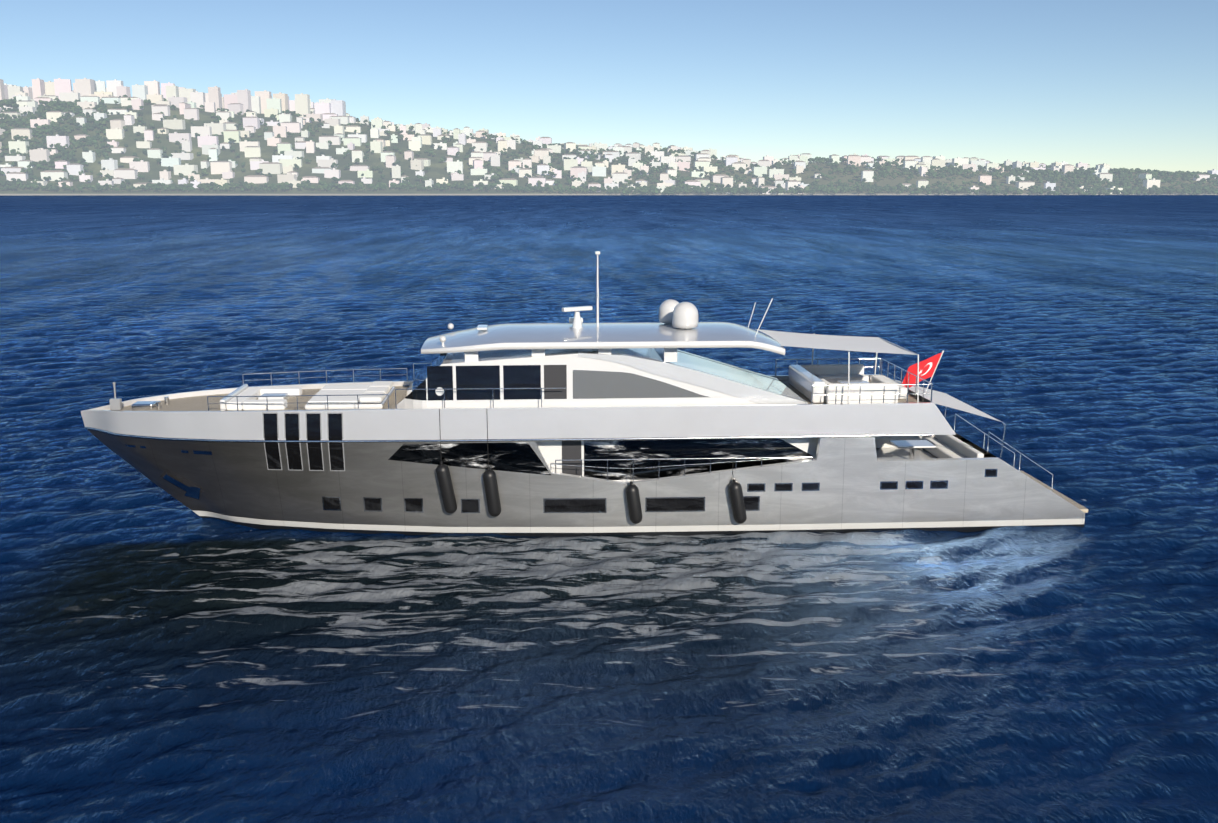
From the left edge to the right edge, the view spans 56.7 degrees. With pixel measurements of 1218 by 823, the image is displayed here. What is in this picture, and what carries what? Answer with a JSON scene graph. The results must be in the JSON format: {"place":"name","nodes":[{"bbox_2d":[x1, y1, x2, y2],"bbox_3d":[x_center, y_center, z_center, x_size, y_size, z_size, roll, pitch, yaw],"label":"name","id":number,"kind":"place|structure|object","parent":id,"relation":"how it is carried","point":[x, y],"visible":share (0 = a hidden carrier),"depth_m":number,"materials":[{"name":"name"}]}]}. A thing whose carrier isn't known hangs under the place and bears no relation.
{"place":"outdoors","nodes":[
{"label":"outdoors","id":0,"kind":"place"},
{"bbox_2d":[0,195,1217,822],"bbox_3d":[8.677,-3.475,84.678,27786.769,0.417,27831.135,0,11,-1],"label":"sea","id":1,"kind":"structure","parent":0,"point":[166,657],"depth_m":39.01,"materials":[{"name":"liquid"}]},
{"bbox_2d":[81,251,1087,536],"bbox_3d":[-1.009,-0.547,45.206,39.510,11.620,7.321,-1,11,-3],"label":"yacht","id":2,"kind":"object","parent":1,"relation":"on","point":[575,425],"visible":1,"depth_m":43.01,"materials":[{"name":"paint"}]},
{"bbox_2d":[0,101,1217,195],"bbox_3d":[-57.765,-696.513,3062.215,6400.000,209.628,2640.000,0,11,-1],"label":"coast terrain","id":3,"kind":"structure","parent":0,"point":[438,170],"depth_m":2041.84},
{"bbox_2d":[0,78,1217,193],"bbox_3d":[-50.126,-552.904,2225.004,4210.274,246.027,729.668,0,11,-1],"label":"town","id":4,"kind":"object","parent":3,"relation":"on","point":[189,102],"visible":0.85,"depth_m":2139.26},
{"bbox_2d":[0,95,1217,194],"bbox_3d":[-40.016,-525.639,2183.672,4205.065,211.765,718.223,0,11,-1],"label":"coast trees","id":5,"kind":"object","parent":3,"relation":"on","point":[1088,176],"visible":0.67,"depth_m":2030.93,"materials":[{"name":"green plant"}]},
{"bbox_2d":[0,0,1217,172],"label":"sky","id":6,"kind":"structure","parent":0,"point":[1128,84],"materials":[{"name":"blue"}]}
]}

